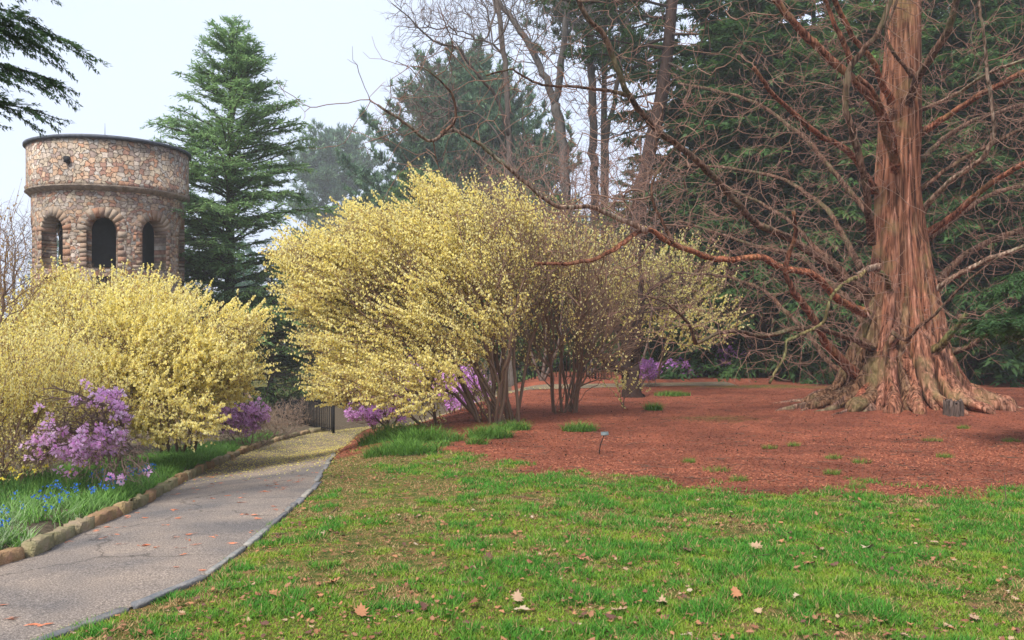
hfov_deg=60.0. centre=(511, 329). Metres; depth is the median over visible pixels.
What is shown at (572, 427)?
leaf clump
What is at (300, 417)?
bare shrub
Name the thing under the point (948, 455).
grass tuft
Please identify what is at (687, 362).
azalea shrub
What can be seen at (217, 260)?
hemlock tree
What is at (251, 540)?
edging slate
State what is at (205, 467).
edging stone
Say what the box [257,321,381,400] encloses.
evergreen bush
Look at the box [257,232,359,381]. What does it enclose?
evergreen bush
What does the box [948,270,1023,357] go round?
hemlock tree
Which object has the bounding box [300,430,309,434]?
edging stone
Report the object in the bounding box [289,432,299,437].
edging stone
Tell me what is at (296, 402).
iron fence
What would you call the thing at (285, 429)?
bare shrub
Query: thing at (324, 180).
pine tree
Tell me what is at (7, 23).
hemlock tree
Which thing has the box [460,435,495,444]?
leaf clump
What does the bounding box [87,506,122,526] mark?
edging stone
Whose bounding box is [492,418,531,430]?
leaf clump
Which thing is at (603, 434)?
plant label
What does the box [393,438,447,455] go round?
leaf clump
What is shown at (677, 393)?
leaf clump
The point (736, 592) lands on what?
oak leaf
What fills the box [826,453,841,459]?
grass tuft
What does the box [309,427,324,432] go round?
edging stone
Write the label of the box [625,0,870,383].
dark conifer
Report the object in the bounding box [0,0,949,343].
sky
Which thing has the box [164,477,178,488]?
edging stone
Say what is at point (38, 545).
edging stone
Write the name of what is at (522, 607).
oak leaf
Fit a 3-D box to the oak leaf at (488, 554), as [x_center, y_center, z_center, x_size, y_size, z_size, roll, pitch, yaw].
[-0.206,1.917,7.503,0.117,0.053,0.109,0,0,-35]
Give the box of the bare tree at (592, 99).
[541,0,653,331]
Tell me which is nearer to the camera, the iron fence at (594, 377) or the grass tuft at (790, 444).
the grass tuft at (790, 444)
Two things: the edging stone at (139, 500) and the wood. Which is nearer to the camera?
the edging stone at (139, 500)
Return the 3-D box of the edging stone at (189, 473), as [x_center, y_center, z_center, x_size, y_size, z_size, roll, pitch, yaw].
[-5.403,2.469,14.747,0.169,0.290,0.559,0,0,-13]
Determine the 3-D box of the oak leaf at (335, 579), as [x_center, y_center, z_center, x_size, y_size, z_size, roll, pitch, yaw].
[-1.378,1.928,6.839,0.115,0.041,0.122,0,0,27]
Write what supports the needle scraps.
on the path
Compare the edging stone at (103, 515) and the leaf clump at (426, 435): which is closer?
the edging stone at (103, 515)
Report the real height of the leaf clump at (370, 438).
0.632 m
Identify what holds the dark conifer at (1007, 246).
on the ground at (342, 422)
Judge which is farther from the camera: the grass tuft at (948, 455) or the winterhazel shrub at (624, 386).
the winterhazel shrub at (624, 386)
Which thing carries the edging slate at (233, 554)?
on the ground at (342, 422)
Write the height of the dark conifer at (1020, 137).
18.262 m
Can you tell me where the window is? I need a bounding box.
[96,277,110,286]
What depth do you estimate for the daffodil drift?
11.53 m
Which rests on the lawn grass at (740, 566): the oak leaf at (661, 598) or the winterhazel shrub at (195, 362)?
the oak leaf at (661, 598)
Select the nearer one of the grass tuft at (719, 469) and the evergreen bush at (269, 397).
the grass tuft at (719, 469)
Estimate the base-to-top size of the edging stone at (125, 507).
0.339 m
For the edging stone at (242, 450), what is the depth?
21.07 m
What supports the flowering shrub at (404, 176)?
on the ground at (342, 422)
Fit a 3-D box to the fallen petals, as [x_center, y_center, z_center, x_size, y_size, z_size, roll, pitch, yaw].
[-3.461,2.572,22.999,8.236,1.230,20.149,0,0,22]
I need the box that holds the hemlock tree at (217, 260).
[140,14,338,366]
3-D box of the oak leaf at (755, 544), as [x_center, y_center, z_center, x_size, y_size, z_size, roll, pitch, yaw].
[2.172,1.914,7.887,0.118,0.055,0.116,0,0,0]
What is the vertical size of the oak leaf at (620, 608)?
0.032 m
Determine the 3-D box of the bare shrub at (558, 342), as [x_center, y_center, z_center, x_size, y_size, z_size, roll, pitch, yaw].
[1.041,-2.599,33.045,4.457,9.522,4.298,0,0,-32]
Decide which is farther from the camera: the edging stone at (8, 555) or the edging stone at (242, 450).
the edging stone at (242, 450)
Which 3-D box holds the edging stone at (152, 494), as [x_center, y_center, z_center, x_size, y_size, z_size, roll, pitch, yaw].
[-4.689,2.208,11.473,0.156,0.282,0.531,0,0,-15]
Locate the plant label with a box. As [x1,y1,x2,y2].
[599,431,608,453]
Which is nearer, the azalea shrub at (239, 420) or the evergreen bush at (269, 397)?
the azalea shrub at (239, 420)
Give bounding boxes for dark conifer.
[590,0,824,378]
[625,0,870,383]
[647,0,777,248]
[734,0,878,369]
[742,0,993,378]
[767,3,843,248]
[816,0,860,128]
[825,0,1023,386]
[829,0,1020,378]
[928,0,1023,372]
[957,15,1023,369]
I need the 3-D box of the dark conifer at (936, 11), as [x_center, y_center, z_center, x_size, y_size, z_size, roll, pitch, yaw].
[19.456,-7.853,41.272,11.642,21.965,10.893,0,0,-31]
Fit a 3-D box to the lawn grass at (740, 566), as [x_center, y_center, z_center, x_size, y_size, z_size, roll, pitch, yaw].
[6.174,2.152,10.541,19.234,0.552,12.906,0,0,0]
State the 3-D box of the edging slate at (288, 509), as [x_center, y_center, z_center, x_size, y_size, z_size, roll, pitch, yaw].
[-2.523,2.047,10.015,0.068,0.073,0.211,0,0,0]
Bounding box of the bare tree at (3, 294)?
[0,179,74,337]
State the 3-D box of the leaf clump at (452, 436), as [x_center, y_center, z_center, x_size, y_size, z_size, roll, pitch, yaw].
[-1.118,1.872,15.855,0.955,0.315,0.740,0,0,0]
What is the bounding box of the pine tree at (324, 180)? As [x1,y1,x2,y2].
[277,118,396,237]
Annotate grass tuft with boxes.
[633,476,655,483]
[680,457,695,462]
[698,466,730,472]
[730,473,748,481]
[761,444,776,448]
[786,441,801,446]
[823,467,840,474]
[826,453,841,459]
[842,482,868,488]
[850,457,871,463]
[921,436,943,441]
[936,452,954,457]
[955,424,970,428]
[1001,436,1022,441]
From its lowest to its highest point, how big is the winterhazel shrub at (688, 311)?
5.649 m
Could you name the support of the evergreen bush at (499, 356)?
on the ground at (342, 422)
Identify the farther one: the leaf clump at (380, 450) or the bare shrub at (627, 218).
the bare shrub at (627, 218)
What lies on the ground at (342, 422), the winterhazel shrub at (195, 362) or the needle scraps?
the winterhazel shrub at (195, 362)
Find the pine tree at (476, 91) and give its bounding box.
[332,32,589,254]
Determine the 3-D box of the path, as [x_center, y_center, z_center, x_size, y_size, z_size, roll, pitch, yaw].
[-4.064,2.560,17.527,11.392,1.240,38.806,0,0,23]
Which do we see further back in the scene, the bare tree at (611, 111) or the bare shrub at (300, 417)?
the bare tree at (611, 111)
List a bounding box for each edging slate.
[33,607,129,639]
[130,575,208,608]
[205,546,245,574]
[243,527,269,547]
[265,511,287,527]
[285,506,292,512]
[295,497,305,503]
[301,489,313,497]
[310,481,321,489]
[314,474,322,481]
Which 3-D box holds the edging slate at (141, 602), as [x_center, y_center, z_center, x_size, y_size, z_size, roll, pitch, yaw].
[-2.596,2.009,6.762,0.088,0.089,0.848,0,0,16]
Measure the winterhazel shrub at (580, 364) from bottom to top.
5.278 m
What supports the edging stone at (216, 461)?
on the ground at (342, 422)
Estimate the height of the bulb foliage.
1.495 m
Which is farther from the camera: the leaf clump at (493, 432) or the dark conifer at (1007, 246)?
the dark conifer at (1007, 246)
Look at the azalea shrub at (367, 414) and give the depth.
21.12 m
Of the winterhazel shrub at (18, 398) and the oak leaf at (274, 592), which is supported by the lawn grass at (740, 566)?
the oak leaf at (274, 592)
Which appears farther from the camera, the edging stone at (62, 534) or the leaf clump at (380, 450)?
the leaf clump at (380, 450)
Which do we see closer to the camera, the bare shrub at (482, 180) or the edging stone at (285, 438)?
the edging stone at (285, 438)
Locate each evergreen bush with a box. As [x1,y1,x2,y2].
[199,262,323,409]
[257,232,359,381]
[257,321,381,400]
[427,253,550,395]
[475,195,623,381]
[493,189,564,374]
[542,214,590,347]
[561,200,665,369]
[579,167,656,355]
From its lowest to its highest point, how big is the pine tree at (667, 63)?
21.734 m
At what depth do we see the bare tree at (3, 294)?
14.22 m
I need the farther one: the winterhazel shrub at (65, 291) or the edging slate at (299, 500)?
the winterhazel shrub at (65, 291)
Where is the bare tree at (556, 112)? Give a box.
[440,0,618,370]
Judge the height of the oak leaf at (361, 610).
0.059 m
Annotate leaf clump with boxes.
[344,419,428,446]
[358,434,429,458]
[384,422,451,445]
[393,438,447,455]
[431,427,466,442]
[432,437,453,446]
[458,423,520,438]
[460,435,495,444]
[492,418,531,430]
[554,420,599,431]
[641,402,667,410]
[653,391,690,396]
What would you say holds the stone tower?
on the ground at (342, 422)
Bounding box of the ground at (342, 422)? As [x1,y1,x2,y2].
[0,350,1023,639]
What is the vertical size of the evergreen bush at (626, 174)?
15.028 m
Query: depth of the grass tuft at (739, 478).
11.46 m
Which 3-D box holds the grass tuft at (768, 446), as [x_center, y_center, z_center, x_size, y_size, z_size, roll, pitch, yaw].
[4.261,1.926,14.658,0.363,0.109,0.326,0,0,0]
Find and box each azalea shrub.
[14,366,158,489]
[203,391,271,442]
[318,348,427,429]
[427,358,497,414]
[638,356,659,386]
[654,341,752,376]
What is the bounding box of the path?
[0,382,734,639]
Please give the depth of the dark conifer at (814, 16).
43.01 m
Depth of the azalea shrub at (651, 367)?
30.60 m
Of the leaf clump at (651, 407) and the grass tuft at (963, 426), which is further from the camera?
the leaf clump at (651, 407)
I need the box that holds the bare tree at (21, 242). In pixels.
[0,197,58,316]
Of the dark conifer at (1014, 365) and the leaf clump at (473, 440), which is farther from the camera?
the dark conifer at (1014, 365)
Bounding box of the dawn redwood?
[276,0,1023,414]
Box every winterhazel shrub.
[0,252,206,455]
[0,306,132,485]
[50,273,283,452]
[258,157,583,423]
[291,313,478,427]
[499,186,663,413]
[542,224,756,378]
[600,369,650,408]
[659,261,785,373]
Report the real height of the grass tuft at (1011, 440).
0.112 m
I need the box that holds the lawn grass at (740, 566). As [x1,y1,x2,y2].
[30,445,1023,639]
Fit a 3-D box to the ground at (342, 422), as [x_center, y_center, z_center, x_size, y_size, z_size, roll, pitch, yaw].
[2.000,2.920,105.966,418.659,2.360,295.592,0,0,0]
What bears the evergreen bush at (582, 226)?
on the ground at (342, 422)
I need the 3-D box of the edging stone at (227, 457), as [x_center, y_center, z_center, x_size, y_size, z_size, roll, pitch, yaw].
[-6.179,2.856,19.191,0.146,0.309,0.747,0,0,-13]
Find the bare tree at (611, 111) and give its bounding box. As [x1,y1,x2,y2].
[576,0,683,256]
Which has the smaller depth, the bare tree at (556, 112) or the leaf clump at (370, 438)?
the leaf clump at (370, 438)
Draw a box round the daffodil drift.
[0,460,108,511]
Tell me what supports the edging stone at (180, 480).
on the ground at (342, 422)
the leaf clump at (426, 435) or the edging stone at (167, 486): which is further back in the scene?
the leaf clump at (426, 435)
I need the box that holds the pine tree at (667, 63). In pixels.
[523,0,732,360]
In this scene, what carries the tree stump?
on the ground at (342, 422)
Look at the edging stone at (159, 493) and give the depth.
11.89 m
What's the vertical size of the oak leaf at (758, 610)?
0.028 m
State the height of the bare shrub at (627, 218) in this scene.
9.620 m
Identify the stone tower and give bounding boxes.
[22,124,191,433]
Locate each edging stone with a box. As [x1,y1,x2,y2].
[0,547,24,565]
[21,533,54,557]
[45,526,76,544]
[63,516,94,534]
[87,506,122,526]
[113,501,132,514]
[128,493,148,509]
[143,489,156,502]
[150,486,163,497]
[156,482,172,492]
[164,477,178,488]
[171,477,183,484]
[174,472,187,481]
[182,470,192,479]
[189,466,201,476]
[195,463,207,470]
[206,461,214,468]
[211,458,218,465]
[214,456,225,463]
[224,454,230,461]
[227,451,235,458]
[236,448,245,454]
[240,445,248,451]
[249,444,254,450]
[265,439,273,444]
[280,434,289,439]
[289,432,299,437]
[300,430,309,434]
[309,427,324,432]
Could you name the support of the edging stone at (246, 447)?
on the ground at (342, 422)
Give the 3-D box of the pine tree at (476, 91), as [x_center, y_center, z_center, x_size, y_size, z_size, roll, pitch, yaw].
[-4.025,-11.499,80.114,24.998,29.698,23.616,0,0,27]
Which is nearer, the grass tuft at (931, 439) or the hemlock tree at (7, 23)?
the hemlock tree at (7, 23)
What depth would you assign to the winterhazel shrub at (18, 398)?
12.57 m
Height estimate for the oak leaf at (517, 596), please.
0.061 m
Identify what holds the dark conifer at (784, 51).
on the ground at (342, 422)
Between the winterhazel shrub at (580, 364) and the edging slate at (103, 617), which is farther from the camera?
the winterhazel shrub at (580, 364)
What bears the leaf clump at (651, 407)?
on the ground at (342, 422)
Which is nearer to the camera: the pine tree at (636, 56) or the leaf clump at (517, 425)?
the leaf clump at (517, 425)
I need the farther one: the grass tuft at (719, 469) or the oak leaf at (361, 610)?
the grass tuft at (719, 469)
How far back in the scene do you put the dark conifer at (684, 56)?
39.57 m
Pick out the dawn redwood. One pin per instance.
(900, 356)
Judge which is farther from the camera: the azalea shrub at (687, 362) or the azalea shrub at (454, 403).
the azalea shrub at (687, 362)
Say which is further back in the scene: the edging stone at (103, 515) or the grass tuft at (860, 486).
the grass tuft at (860, 486)
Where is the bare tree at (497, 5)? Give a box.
[371,0,558,386]
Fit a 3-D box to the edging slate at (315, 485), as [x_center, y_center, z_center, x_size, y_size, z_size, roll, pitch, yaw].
[-2.637,2.107,11.906,0.092,0.073,0.703,0,0,-6]
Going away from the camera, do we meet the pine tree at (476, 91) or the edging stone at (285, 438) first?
the edging stone at (285, 438)
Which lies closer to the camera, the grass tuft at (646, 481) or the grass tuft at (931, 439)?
the grass tuft at (646, 481)
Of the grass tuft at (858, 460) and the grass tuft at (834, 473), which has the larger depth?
the grass tuft at (858, 460)
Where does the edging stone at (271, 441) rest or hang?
on the ground at (342, 422)
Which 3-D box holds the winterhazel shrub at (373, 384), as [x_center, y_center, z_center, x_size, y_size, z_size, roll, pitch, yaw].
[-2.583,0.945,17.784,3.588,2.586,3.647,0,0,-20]
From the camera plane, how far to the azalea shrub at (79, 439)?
11.48 m
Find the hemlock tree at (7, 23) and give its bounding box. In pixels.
[0,0,112,136]
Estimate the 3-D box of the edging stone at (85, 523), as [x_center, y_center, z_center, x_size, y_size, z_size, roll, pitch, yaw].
[-4.457,2.098,9.123,0.174,0.308,0.406,0,0,0]
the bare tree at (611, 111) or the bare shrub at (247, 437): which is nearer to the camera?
the bare shrub at (247, 437)
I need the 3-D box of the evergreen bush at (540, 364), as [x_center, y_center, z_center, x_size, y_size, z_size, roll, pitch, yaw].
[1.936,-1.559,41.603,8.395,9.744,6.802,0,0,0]
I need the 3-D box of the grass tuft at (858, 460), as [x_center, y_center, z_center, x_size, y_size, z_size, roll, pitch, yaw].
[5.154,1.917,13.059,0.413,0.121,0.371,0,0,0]
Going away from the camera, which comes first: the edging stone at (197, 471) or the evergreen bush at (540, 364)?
the edging stone at (197, 471)
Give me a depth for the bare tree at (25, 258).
69.44 m
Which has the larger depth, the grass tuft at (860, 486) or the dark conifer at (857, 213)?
the dark conifer at (857, 213)
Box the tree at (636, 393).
[554,245,707,397]
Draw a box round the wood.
[1,203,659,353]
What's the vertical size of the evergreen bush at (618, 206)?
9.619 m
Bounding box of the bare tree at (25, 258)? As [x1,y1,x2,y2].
[5,222,58,315]
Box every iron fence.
[276,397,334,432]
[336,355,611,405]
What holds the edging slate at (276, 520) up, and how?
on the ground at (342, 422)
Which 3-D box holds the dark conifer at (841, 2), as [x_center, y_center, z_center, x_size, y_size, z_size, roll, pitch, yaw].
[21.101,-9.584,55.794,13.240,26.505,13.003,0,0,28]
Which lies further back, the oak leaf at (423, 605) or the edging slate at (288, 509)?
the edging slate at (288, 509)
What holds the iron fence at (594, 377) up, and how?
on the ground at (342, 422)
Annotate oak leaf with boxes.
[269,588,280,596]
[324,577,340,582]
[353,603,368,615]
[419,601,428,609]
[482,551,492,559]
[511,589,523,600]
[514,605,528,609]
[604,613,615,620]
[610,606,627,609]
[657,595,665,601]
[730,586,741,596]
[748,541,762,547]
[754,607,761,612]
[968,614,979,619]
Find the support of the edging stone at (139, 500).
on the ground at (342, 422)
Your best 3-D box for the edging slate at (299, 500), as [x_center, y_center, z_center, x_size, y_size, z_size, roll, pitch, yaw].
[-2.552,2.077,10.640,0.101,0.078,0.404,0,0,-3]
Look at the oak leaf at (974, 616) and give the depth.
6.00 m
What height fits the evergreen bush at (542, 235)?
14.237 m
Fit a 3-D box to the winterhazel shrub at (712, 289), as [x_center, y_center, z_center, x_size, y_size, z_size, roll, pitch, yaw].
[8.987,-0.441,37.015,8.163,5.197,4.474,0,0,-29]
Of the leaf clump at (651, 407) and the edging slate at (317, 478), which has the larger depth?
the leaf clump at (651, 407)
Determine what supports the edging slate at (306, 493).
on the ground at (342, 422)
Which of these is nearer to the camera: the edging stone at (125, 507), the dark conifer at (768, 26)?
the edging stone at (125, 507)
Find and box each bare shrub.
[209,413,284,449]
[245,402,306,436]
[272,397,326,426]
[441,144,534,389]
[477,130,602,380]
[531,136,642,374]
[572,132,689,365]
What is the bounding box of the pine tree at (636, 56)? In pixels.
[516,0,692,259]
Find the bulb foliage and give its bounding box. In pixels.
[0,428,282,549]
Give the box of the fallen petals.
[185,387,555,486]
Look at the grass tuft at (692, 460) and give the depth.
13.10 m
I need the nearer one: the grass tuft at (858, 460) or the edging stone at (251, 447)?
the grass tuft at (858, 460)
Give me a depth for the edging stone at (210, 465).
16.81 m
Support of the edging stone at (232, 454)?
on the ground at (342, 422)
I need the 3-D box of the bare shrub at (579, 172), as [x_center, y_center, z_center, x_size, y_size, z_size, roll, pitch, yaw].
[3.097,-2.853,35.993,4.920,9.941,4.392,0,0,0]
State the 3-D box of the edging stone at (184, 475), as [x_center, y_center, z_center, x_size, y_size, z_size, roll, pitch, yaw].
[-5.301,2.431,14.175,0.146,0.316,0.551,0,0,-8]
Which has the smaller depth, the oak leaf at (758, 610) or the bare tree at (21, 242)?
the oak leaf at (758, 610)
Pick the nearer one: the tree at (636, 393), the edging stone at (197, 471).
the edging stone at (197, 471)
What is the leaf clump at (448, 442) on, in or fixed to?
on the ground at (342, 422)
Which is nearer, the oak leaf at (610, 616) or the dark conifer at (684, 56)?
the oak leaf at (610, 616)
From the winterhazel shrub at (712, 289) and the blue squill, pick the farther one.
the winterhazel shrub at (712, 289)
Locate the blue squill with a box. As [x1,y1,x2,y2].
[0,463,154,540]
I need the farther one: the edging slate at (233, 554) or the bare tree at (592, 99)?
the bare tree at (592, 99)
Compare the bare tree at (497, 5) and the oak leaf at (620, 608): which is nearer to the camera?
the oak leaf at (620, 608)
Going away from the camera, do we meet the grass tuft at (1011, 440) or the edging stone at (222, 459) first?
the grass tuft at (1011, 440)
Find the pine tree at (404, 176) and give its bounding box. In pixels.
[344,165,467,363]
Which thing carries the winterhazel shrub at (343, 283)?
on the ground at (342, 422)
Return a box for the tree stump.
[943,398,963,416]
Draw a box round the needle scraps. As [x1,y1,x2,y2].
[1,454,317,625]

